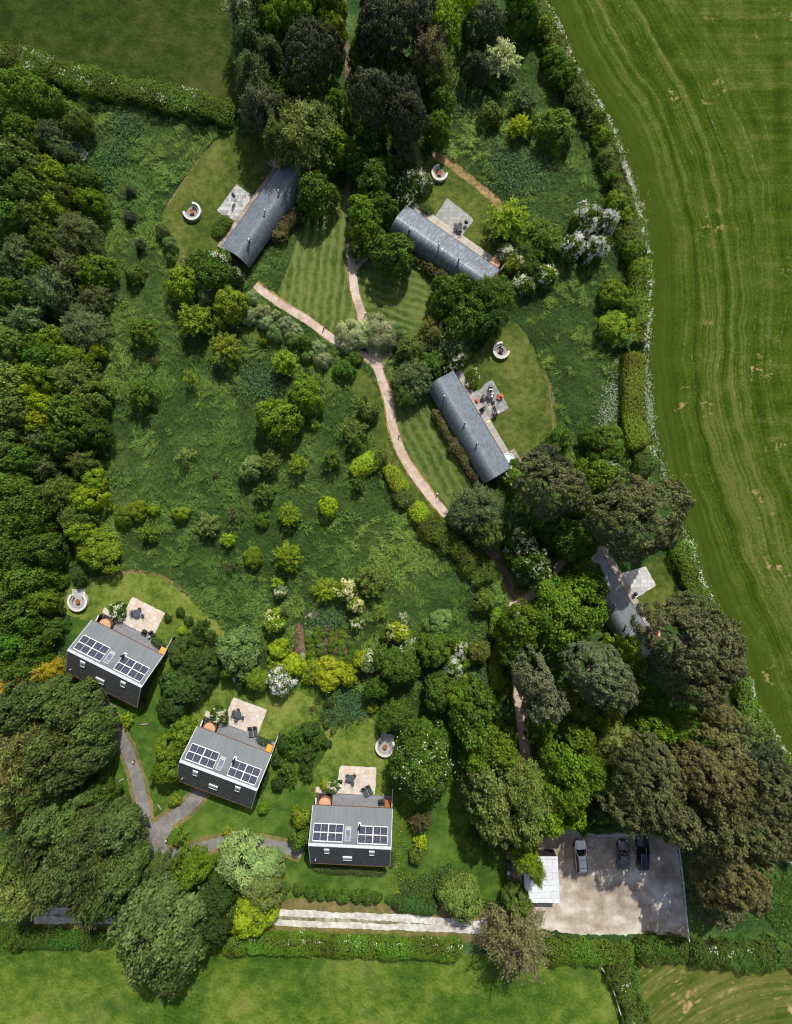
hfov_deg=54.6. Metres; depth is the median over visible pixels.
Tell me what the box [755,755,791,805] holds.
pine tree
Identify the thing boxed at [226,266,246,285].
blossom shrub
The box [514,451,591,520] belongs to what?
pine tree
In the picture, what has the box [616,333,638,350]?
young tree
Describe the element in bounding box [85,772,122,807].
broadleaf tree
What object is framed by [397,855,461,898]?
weeds
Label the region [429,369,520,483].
cabin
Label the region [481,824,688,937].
car park
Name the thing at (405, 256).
broadleaf tree
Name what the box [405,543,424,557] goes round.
dock leaves
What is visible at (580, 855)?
parked car
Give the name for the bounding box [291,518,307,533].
dock leaves
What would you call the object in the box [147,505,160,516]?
clipped shrub
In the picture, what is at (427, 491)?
gravel path
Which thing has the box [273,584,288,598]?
blossom shrub
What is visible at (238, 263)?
brown path
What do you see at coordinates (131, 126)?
nettles
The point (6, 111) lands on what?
broadleaf tree
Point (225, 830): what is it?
young tree
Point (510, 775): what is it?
willow tree
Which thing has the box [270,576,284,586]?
sapling
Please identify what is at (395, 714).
willow tree
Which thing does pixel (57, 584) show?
clipped shrub
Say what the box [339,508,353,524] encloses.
dock leaves
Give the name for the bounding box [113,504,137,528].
clipped shrub
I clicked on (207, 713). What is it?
stone slab
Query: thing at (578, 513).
broadleaf tree
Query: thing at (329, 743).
shrub
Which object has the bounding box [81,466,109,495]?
broadleaf tree
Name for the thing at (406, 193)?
blossom shrub
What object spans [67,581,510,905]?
garden grass
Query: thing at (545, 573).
blossom shrub
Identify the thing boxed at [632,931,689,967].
hedge
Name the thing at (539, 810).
willow tree
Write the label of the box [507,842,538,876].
willow tree
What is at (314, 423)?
sapling
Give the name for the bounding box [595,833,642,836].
rail fence
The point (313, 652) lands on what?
vegetable plant
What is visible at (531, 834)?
broadleaf tree
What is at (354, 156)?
broadleaf tree
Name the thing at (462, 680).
willow tree
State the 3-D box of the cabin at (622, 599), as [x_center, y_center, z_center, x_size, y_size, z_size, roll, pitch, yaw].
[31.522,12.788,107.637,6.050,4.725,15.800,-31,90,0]
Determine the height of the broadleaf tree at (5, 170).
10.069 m
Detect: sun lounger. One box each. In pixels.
[247,727,252,736]
[252,726,257,736]
[361,787,368,797]
[365,785,373,794]
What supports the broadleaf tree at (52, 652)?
on the meadow
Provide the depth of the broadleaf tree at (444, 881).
107.43 m
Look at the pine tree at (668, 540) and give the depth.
93.47 m
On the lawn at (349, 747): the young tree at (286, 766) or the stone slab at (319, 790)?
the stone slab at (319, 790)
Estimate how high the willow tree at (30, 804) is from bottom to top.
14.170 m
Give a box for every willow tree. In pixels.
[0,252,27,289]
[0,300,49,338]
[0,714,71,775]
[0,757,44,812]
[0,760,31,799]
[0,798,24,832]
[0,817,52,875]
[0,821,41,889]
[0,867,37,928]
[1,231,44,275]
[15,788,62,816]
[17,868,72,921]
[17,923,36,947]
[20,261,83,319]
[21,753,73,800]
[23,423,67,458]
[28,118,73,166]
[31,454,67,481]
[38,473,80,514]
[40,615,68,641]
[45,135,82,166]
[47,356,103,398]
[49,209,107,258]
[52,246,94,284]
[55,500,99,534]
[56,302,115,358]
[59,883,126,932]
[62,447,106,479]
[69,829,124,891]
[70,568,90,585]
[77,284,114,318]
[113,823,150,864]
[117,877,166,944]
[123,210,138,226]
[124,184,138,198]
[134,238,148,252]
[146,845,176,882]
[220,0,264,43]
[228,1,264,63]
[233,48,276,98]
[237,79,277,146]
[247,0,281,31]
[257,32,284,84]
[258,34,285,81]
[263,114,297,170]
[272,89,295,121]
[273,94,344,179]
[306,98,341,152]
[375,717,393,732]
[379,697,413,730]
[391,357,433,403]
[391,382,420,410]
[395,331,427,361]
[415,312,449,351]
[418,348,445,378]
[428,0,465,56]
[434,324,471,360]
[446,503,470,531]
[447,480,506,534]
[452,671,471,684]
[464,517,506,550]
[468,272,516,323]
[473,306,506,340]
[483,512,504,536]
[494,753,550,810]
[497,748,523,794]
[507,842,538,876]
[509,240,537,271]
[510,761,558,823]
[519,213,562,265]
[528,851,547,890]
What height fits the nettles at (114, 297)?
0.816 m
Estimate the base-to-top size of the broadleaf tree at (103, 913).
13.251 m
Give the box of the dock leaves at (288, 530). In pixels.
[282,525,293,536]
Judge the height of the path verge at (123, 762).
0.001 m
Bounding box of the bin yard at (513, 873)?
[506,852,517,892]
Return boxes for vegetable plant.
[304,629,312,637]
[304,636,313,644]
[305,643,315,650]
[305,649,315,657]
[305,654,316,662]
[312,630,319,638]
[314,625,322,632]
[314,636,323,643]
[315,648,325,656]
[316,642,325,649]
[318,632,325,638]
[326,642,335,648]
[327,629,335,636]
[327,646,333,653]
[328,636,334,643]
[336,637,345,645]
[336,650,345,656]
[337,629,346,639]
[337,644,345,651]
[337,656,344,661]
[345,653,353,663]
[346,640,355,648]
[347,648,354,654]
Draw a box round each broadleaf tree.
[0,64,70,126]
[0,89,34,144]
[0,132,48,178]
[0,159,31,190]
[0,177,35,211]
[0,198,44,250]
[0,275,42,316]
[0,322,28,367]
[0,361,43,410]
[0,393,49,444]
[0,422,32,471]
[0,443,46,485]
[0,468,42,501]
[0,483,55,525]
[0,488,61,541]
[0,511,43,550]
[0,527,48,575]
[0,551,60,600]
[0,568,31,611]
[0,591,53,637]
[0,615,42,661]
[0,637,48,686]
[0,671,59,739]
[0,923,23,952]
[1,112,48,159]
[4,167,52,217]
[7,197,56,239]
[11,326,49,362]
[14,361,57,394]
[14,628,54,662]
[15,382,46,401]
[16,673,80,719]
[16,784,82,846]
[17,531,71,567]
[18,581,64,616]
[19,714,113,785]
[21,342,68,378]
[22,151,61,189]
[22,250,58,284]
[22,393,52,416]
[22,832,92,915]
[23,409,53,436]
[25,222,63,264]
[31,324,69,354]
[31,650,55,669]
[35,153,74,202]
[35,745,97,797]
[36,190,71,225]
[40,675,109,730]
[42,422,90,463]
[44,384,97,441]
[44,793,114,874]
[47,181,85,217]
[50,782,108,849]
[52,343,90,368]
[60,107,95,141]
[60,516,95,543]
[61,162,102,202]
[63,724,119,776]
[67,482,111,514]
[69,704,121,751]
[70,380,114,417]
[72,187,111,219]
[73,417,115,446]
[74,250,120,292]
[76,526,121,573]
[77,865,137,925]
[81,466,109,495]
[82,351,102,373]
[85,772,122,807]
[88,793,150,856]
[89,343,107,357]
[94,834,153,900]
[101,870,214,991]
[116,908,177,993]
[123,264,148,285]
[147,757,178,784]
[148,932,199,1001]
[153,729,183,763]
[155,691,188,720]
[157,665,204,707]
[161,262,198,304]
[165,904,213,966]
[167,633,200,673]
[169,715,197,750]
[169,740,184,761]
[171,842,216,890]
[180,646,221,682]
[183,247,211,277]
[183,631,206,650]
[184,669,215,697]
[194,254,234,296]
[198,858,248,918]
[212,286,250,329]
[213,625,262,680]
[220,660,240,678]
[235,678,246,690]
[237,454,266,481]
[242,664,271,691]
[253,396,305,444]
[254,0,285,52]
[259,339,267,346]
[262,0,285,48]
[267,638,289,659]
[269,68,317,107]
[274,0,327,49]
[281,652,307,676]
[286,372,325,416]
[288,825,309,851]
[290,59,317,91]
[290,805,310,829]
[296,168,342,218]
[297,335,314,353]
[306,73,344,109]
[310,0,348,37]
[312,151,337,182]
[314,655,345,692]
[318,495,338,520]
[319,87,353,132]
[320,126,353,170]
[323,9,348,51]
[331,359,357,381]
[337,664,360,687]
[344,146,374,180]
[344,208,383,250]
[344,349,363,366]
[346,35,389,88]
[347,193,377,234]
[347,241,365,264]
[353,649,369,668]
[354,109,387,151]
[354,124,387,168]
[354,154,393,203]
[357,397,381,421]
[363,232,415,282]
[364,673,390,698]
[369,228,387,256]
[371,189,399,228]
[371,642,420,686]
[377,49,418,91]
[377,152,402,182]
[408,844,425,865]
[413,630,457,668]
[421,109,450,149]
[422,608,452,633]
[422,668,460,713]
[427,274,466,320]
[429,81,455,122]
[436,873,460,902]
[443,293,487,345]
[443,682,469,715]
[446,675,498,736]
[449,271,472,295]
[450,0,476,33]
[453,698,496,758]
[457,743,506,804]
[458,735,493,775]
[459,50,491,87]
[459,771,510,823]
[461,0,507,49]
[467,640,490,663]
[467,790,514,849]
[467,822,492,845]
[471,589,495,612]
[472,719,518,773]
[475,100,503,129]
[484,840,505,859]
[493,598,539,650]
[495,634,533,671]
[500,878,532,916]
[502,805,556,853]
[504,0,539,43]
[509,458,521,471]
[518,0,537,23]
[518,258,544,283]
[522,569,611,663]
[523,710,558,744]
[526,506,565,548]
[527,107,577,155]
[533,14,553,41]
[535,723,590,789]
[535,756,594,819]
[538,791,565,839]
[541,43,568,76]
[541,515,600,562]
[548,60,579,94]
[552,789,587,832]
[556,707,598,756]
[557,687,599,726]
[563,486,597,518]
[563,556,609,607]
[570,457,623,497]
[572,812,593,836]
[577,426,601,452]
[579,698,623,731]
[579,750,619,800]
[584,422,625,465]
[585,793,617,833]
[590,108,607,128]
[590,124,612,150]
[597,279,631,310]
[597,309,637,345]
[597,632,643,666]
[603,189,629,213]
[613,655,647,684]
[615,296,640,325]
[619,238,643,264]
[623,704,678,746]
[627,256,646,275]
[628,680,669,718]
[648,707,719,759]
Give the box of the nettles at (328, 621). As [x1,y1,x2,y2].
[304,597,356,639]
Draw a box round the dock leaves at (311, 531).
[300,523,314,536]
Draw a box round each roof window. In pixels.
[80,660,84,667]
[95,677,103,684]
[103,652,113,664]
[120,681,125,687]
[208,783,217,790]
[215,758,224,770]
[343,856,351,860]
[345,829,350,841]
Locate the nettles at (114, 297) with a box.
[104,281,125,305]
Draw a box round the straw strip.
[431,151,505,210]
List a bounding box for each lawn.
[58,573,224,644]
[161,133,272,276]
[193,683,389,797]
[236,325,295,356]
[273,190,357,334]
[333,354,440,523]
[357,248,433,333]
[386,361,477,508]
[412,158,499,255]
[445,320,552,476]
[638,554,678,621]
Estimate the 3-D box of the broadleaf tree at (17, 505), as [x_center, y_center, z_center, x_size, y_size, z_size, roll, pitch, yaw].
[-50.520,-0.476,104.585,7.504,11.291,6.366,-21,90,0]
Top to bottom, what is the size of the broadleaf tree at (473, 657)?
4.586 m
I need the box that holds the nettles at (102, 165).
[88,148,124,196]
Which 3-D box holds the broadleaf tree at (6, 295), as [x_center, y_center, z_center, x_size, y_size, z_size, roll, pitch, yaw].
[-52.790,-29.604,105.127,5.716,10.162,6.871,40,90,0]
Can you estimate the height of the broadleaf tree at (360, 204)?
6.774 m
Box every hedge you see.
[0,39,237,129]
[0,923,115,951]
[138,697,147,711]
[151,637,166,648]
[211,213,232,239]
[219,929,463,963]
[255,735,271,745]
[255,771,268,797]
[270,204,304,243]
[313,865,386,877]
[349,450,382,477]
[382,463,408,492]
[390,851,396,867]
[391,488,414,511]
[391,893,438,915]
[407,500,429,524]
[413,253,451,279]
[416,510,495,587]
[419,202,433,215]
[431,407,481,483]
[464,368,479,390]
[487,649,504,691]
[488,606,502,638]
[522,0,652,260]
[543,935,634,967]
[601,960,648,1023]
[618,350,651,452]
[624,257,655,347]
[624,961,650,1023]
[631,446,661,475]
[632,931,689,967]
[668,539,712,604]
[687,931,791,976]
[732,675,791,766]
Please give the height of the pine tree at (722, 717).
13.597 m
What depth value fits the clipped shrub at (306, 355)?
108.42 m
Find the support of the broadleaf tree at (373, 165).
on the meadow
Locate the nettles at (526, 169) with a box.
[479,135,555,200]
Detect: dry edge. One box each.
[88,569,189,596]
[163,152,202,209]
[541,366,555,437]
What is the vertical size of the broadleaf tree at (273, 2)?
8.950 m
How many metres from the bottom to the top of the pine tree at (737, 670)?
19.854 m
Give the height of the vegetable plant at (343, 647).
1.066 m
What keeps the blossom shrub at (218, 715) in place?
on the lawn at (349, 747)
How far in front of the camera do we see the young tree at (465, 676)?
107.94 m
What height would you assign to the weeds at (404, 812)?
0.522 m
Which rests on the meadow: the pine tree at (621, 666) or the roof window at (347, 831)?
the pine tree at (621, 666)
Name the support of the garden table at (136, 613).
on the sandstone patio at (151, 619)
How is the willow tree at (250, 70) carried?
on the meadow
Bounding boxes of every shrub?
[45,566,70,589]
[108,601,126,621]
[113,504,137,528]
[129,499,147,522]
[135,702,145,712]
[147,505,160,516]
[154,221,169,237]
[162,236,179,253]
[164,613,171,621]
[166,252,175,262]
[167,793,181,806]
[170,506,190,522]
[175,607,185,616]
[177,627,185,634]
[179,256,192,271]
[183,616,193,625]
[197,285,214,306]
[207,247,235,277]
[209,705,228,726]
[214,827,279,896]
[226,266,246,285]
[226,891,281,938]
[240,863,286,914]
[241,546,261,568]
[242,306,258,326]
[245,289,259,306]
[248,549,263,565]
[248,846,286,881]
[252,304,271,319]
[254,512,269,528]
[257,316,274,329]
[257,802,268,813]
[258,800,269,814]
[260,606,286,633]
[264,664,298,697]
[266,321,283,343]
[270,752,282,766]
[271,309,280,318]
[271,773,285,791]
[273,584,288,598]
[277,315,292,333]
[277,734,291,752]
[280,882,290,893]
[284,328,299,348]
[290,322,304,335]
[292,883,302,896]
[301,348,317,363]
[301,722,319,739]
[303,884,316,901]
[310,340,326,355]
[312,351,331,369]
[316,886,328,900]
[319,777,331,791]
[322,697,334,708]
[322,721,330,729]
[322,738,331,747]
[325,889,336,900]
[326,776,341,793]
[333,578,358,601]
[334,318,368,354]
[334,887,350,904]
[345,596,365,613]
[348,617,365,631]
[349,887,361,904]
[359,648,381,672]
[361,322,380,348]
[361,888,376,905]
[364,312,402,353]
[367,701,378,713]
[372,891,382,904]
[381,177,405,207]
[384,618,411,642]
[385,323,404,342]
[385,894,391,904]
[396,166,418,201]
[397,611,411,623]
[397,635,417,658]
[398,186,416,211]
[414,170,434,195]
[435,867,484,925]
[437,347,445,360]
[441,356,453,374]
[442,652,469,679]
[446,351,467,370]
[450,640,468,656]
[493,242,512,263]
[499,464,520,488]
[501,534,550,579]
[503,249,524,277]
[503,527,537,554]
[507,250,536,275]
[510,270,532,297]
[513,276,536,297]
[521,555,554,582]
[534,263,558,289]
[556,230,585,263]
[568,199,607,240]
[580,235,609,266]
[593,208,619,238]
[602,458,616,474]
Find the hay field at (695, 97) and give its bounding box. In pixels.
[539,0,791,761]
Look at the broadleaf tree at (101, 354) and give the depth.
107.10 m
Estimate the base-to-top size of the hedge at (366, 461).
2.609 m
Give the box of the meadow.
[0,0,791,1023]
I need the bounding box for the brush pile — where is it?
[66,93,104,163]
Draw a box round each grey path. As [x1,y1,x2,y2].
[89,688,151,829]
[143,821,174,859]
[145,788,206,848]
[167,836,303,858]
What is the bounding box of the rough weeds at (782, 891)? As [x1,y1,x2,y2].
[745,864,791,939]
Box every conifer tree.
[0,679,24,697]
[0,680,8,701]
[14,669,41,688]
[30,656,65,682]
[387,114,423,157]
[390,138,422,173]
[405,20,451,97]
[415,40,459,107]
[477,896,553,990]
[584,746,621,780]
[593,712,646,767]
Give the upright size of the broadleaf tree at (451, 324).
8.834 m
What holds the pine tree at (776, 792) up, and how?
on the meadow
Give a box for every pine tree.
[281,13,345,98]
[345,65,398,129]
[354,8,396,67]
[357,0,428,60]
[377,71,420,118]
[386,86,429,144]
[393,0,438,52]
[510,643,554,703]
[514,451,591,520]
[518,678,571,725]
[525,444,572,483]
[557,638,635,711]
[579,479,696,563]
[591,672,640,714]
[596,783,648,839]
[600,469,658,526]
[607,741,682,837]
[617,727,689,803]
[630,598,742,685]
[642,784,707,851]
[656,658,734,708]
[661,590,726,638]
[665,620,749,689]
[665,738,746,807]
[667,738,759,823]
[680,795,749,869]
[685,721,756,772]
[687,827,775,916]
[688,870,744,932]
[692,695,739,731]
[698,790,791,866]
[706,705,769,749]
[713,730,791,786]
[730,867,774,919]
[736,751,791,829]
[747,807,791,861]
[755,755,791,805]
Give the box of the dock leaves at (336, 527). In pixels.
[329,522,345,538]
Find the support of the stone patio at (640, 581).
on the meadow
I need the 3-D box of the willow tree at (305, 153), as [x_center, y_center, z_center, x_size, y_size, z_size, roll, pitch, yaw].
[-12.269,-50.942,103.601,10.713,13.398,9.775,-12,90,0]
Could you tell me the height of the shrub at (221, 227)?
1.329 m
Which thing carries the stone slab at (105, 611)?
on the lawn at (162, 594)
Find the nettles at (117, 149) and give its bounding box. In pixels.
[99,130,135,166]
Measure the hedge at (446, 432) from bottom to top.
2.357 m
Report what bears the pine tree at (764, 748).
on the meadow
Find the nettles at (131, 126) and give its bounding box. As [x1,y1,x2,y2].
[103,101,152,140]
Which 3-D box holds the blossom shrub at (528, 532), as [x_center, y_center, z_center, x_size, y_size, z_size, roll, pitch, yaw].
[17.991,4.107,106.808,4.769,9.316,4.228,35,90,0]
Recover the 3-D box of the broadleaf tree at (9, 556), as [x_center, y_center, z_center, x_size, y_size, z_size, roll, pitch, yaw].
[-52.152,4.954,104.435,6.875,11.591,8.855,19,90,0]
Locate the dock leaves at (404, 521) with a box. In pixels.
[397,515,410,529]
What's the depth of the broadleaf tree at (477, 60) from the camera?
105.76 m
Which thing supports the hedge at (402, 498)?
on the meadow
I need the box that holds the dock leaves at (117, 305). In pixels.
[112,297,125,310]
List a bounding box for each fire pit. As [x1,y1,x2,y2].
[67,589,88,611]
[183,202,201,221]
[232,670,249,684]
[375,733,394,756]
[431,164,447,182]
[492,341,509,359]
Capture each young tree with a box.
[74,540,101,559]
[101,542,122,562]
[119,712,135,727]
[122,378,160,410]
[124,316,161,349]
[137,524,160,543]
[170,823,188,845]
[174,302,212,336]
[190,617,210,637]
[194,511,222,535]
[204,629,218,645]
[208,330,245,368]
[210,350,227,367]
[219,531,236,547]
[221,826,233,836]
[250,484,275,506]
[254,482,276,502]
[257,448,282,474]
[267,654,281,671]
[270,347,298,375]
[272,539,303,572]
[277,501,302,528]
[277,758,295,778]
[284,742,301,759]
[284,771,297,786]
[287,453,308,474]
[287,725,303,743]
[298,760,313,775]
[299,741,318,761]
[299,770,314,782]
[301,659,326,683]
[310,577,337,605]
[311,733,324,748]
[320,446,342,470]
[345,428,367,452]
[350,475,364,492]
[352,560,390,597]
[379,631,387,640]
[405,808,432,834]
[411,834,426,851]
[456,670,467,679]
[481,195,531,241]
[482,35,523,78]
[505,111,533,139]
[510,83,540,115]
[538,30,559,54]
[543,425,574,454]
[567,84,582,107]
[572,99,595,125]
[594,149,614,170]
[601,169,621,187]
[616,206,633,224]
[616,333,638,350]
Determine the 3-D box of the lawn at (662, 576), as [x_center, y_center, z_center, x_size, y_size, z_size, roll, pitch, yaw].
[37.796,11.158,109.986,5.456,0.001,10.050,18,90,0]
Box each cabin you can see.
[217,154,308,268]
[389,203,505,291]
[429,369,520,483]
[574,546,661,657]
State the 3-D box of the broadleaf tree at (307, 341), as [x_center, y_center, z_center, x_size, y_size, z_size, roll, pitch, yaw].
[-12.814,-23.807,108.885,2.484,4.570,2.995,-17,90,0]
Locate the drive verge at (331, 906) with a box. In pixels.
[34,894,509,944]
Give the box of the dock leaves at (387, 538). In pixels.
[377,527,393,547]
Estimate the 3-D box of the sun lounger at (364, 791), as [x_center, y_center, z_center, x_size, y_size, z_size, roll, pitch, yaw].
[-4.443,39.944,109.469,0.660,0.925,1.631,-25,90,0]
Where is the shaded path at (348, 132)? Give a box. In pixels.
[344,0,351,243]
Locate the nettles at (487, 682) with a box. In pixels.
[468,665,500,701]
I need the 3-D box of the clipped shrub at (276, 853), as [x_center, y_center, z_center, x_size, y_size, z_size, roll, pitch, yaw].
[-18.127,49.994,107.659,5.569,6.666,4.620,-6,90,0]
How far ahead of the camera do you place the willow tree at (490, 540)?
104.86 m
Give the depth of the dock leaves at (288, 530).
109.63 m
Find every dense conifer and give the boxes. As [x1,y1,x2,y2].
[196,909,225,948]
[197,885,240,950]
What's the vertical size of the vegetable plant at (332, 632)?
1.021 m
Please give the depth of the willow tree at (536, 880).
103.08 m
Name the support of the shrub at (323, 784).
on the lawn at (349, 747)
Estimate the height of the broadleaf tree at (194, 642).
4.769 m
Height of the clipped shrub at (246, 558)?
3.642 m
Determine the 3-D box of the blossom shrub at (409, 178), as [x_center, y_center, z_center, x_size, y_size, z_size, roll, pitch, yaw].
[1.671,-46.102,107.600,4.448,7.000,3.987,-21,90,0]
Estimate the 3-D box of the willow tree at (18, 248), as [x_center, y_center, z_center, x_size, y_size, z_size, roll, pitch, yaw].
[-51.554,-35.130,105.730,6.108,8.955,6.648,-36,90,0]
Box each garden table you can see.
[133,610,139,616]
[234,711,240,717]
[347,774,354,781]
[487,391,493,398]
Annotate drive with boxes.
[34,912,488,934]
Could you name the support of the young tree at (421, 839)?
on the garden grass at (446, 833)
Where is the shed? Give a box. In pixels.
[522,849,559,902]
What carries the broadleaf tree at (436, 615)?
on the meadow
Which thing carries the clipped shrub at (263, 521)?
on the meadow
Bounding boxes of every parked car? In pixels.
[573,838,588,873]
[616,839,630,868]
[635,835,651,870]
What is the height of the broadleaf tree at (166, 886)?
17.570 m
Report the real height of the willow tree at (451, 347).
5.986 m
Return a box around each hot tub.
[99,618,112,628]
[203,721,216,731]
[272,157,278,169]
[318,795,330,804]
[488,257,499,267]
[504,453,513,462]
[651,628,660,640]
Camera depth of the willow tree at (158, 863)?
106.09 m
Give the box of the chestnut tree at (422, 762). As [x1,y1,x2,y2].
[388,716,462,802]
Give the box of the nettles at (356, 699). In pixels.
[336,681,384,723]
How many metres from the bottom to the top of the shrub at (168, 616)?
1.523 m
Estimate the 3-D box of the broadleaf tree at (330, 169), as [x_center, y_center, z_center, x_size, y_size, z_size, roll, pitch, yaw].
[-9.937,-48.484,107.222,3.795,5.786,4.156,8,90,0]
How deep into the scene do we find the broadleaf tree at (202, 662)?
106.30 m
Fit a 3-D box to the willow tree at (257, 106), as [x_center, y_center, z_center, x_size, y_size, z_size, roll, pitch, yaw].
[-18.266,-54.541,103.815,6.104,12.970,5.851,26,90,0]
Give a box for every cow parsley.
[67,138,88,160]
[541,1,761,707]
[591,357,622,439]
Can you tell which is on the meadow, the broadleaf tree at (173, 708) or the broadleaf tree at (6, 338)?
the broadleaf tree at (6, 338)
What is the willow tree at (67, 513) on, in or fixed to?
on the meadow
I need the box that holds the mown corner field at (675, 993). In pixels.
[632,953,791,1023]
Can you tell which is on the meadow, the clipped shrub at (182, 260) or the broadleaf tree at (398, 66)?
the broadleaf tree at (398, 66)
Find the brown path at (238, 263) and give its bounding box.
[231,257,246,285]
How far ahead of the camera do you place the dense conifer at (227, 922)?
102.99 m
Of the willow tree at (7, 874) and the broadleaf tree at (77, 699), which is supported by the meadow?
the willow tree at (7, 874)
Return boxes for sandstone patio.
[120,597,164,634]
[226,698,266,732]
[336,766,375,794]
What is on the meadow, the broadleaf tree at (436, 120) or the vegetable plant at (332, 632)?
the broadleaf tree at (436, 120)
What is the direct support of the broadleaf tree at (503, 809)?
on the meadow
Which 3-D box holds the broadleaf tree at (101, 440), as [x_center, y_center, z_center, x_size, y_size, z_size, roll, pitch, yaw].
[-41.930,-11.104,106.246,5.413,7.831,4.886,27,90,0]
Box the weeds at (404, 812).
[389,657,426,896]
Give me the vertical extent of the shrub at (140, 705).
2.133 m
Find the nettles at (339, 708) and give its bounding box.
[309,683,369,734]
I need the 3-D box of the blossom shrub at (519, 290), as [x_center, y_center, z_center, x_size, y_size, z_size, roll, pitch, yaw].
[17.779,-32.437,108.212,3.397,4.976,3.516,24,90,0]
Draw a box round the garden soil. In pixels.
[287,621,348,665]
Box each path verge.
[86,691,154,831]
[155,787,209,830]
[167,832,299,862]
[253,281,371,367]
[345,244,367,318]
[373,368,455,531]
[508,603,531,760]
[518,561,573,606]
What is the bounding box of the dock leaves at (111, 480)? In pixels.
[107,472,127,489]
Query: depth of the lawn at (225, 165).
109.99 m
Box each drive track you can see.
[34,916,504,933]
[36,906,482,927]
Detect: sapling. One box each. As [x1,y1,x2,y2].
[107,504,116,510]
[150,358,160,366]
[171,448,197,470]
[183,368,198,384]
[221,560,234,572]
[225,502,245,522]
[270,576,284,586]
[278,605,293,616]
[309,419,321,430]
[314,692,323,701]
[319,712,326,722]
[334,417,368,445]
[338,716,344,724]
[358,393,369,404]
[370,443,388,463]
[374,605,388,621]
[465,842,477,856]
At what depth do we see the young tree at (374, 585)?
106.54 m
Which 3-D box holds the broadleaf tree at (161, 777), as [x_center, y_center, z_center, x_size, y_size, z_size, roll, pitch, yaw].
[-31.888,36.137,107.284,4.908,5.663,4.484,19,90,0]
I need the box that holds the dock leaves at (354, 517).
[346,508,361,527]
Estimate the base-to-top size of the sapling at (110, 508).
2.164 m
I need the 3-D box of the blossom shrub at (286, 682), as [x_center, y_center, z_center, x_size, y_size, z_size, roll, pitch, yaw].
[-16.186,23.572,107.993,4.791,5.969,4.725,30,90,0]
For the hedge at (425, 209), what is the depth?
109.45 m
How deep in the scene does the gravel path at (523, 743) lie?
109.96 m
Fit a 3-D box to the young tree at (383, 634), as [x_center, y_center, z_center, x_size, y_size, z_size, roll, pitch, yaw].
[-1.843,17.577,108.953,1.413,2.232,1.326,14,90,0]
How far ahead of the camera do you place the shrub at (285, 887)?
109.22 m
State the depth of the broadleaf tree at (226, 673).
106.76 m
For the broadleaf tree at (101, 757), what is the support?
on the garden grass at (446, 833)
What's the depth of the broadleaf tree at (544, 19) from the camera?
107.49 m
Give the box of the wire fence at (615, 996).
[597,961,623,1023]
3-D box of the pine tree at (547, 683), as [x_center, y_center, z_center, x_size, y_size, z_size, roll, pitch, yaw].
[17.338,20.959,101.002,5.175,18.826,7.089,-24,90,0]
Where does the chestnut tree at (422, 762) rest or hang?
on the garden grass at (446, 833)
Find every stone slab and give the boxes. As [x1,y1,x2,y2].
[102,607,118,618]
[204,711,221,721]
[316,787,334,792]
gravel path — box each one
[253,282,367,360]
[346,244,376,360]
[350,253,371,277]
[360,350,392,371]
[374,369,460,533]
[443,512,520,616]
[510,602,529,765]
[514,554,569,605]
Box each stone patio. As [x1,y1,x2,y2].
[217,184,251,219]
[436,198,472,234]
[475,380,507,418]
[622,567,654,596]
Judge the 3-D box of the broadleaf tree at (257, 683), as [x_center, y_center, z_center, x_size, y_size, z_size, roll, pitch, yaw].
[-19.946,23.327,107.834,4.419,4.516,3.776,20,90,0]
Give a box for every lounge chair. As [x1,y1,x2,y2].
[141,629,146,635]
[148,630,154,636]
[378,799,383,805]
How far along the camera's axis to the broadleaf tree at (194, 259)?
105.69 m
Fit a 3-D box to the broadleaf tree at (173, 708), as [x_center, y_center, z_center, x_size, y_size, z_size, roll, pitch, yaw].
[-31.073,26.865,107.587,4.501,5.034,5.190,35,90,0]
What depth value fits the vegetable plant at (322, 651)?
109.36 m
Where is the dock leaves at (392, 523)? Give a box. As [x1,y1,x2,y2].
[384,513,400,533]
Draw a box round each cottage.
[65,614,174,707]
[177,717,279,808]
[308,785,392,866]
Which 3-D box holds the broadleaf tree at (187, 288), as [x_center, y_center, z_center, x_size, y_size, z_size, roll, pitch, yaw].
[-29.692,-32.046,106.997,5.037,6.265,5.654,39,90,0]
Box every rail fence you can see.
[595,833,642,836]
[678,849,689,941]
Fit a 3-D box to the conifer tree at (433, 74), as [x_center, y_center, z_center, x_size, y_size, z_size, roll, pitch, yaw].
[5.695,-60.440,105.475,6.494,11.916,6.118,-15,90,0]
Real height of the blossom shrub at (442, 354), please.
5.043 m
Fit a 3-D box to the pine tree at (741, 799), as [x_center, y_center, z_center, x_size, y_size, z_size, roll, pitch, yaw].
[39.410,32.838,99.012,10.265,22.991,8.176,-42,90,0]
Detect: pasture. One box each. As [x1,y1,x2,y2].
[0,0,244,117]
[0,941,625,1023]
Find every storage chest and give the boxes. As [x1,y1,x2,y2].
[159,646,165,653]
[265,743,272,752]
[385,798,390,807]
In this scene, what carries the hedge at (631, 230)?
on the meadow
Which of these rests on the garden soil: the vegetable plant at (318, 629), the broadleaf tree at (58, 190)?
the vegetable plant at (318, 629)
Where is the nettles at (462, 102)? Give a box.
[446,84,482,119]
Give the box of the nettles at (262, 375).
[230,352,290,407]
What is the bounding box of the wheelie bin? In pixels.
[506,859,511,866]

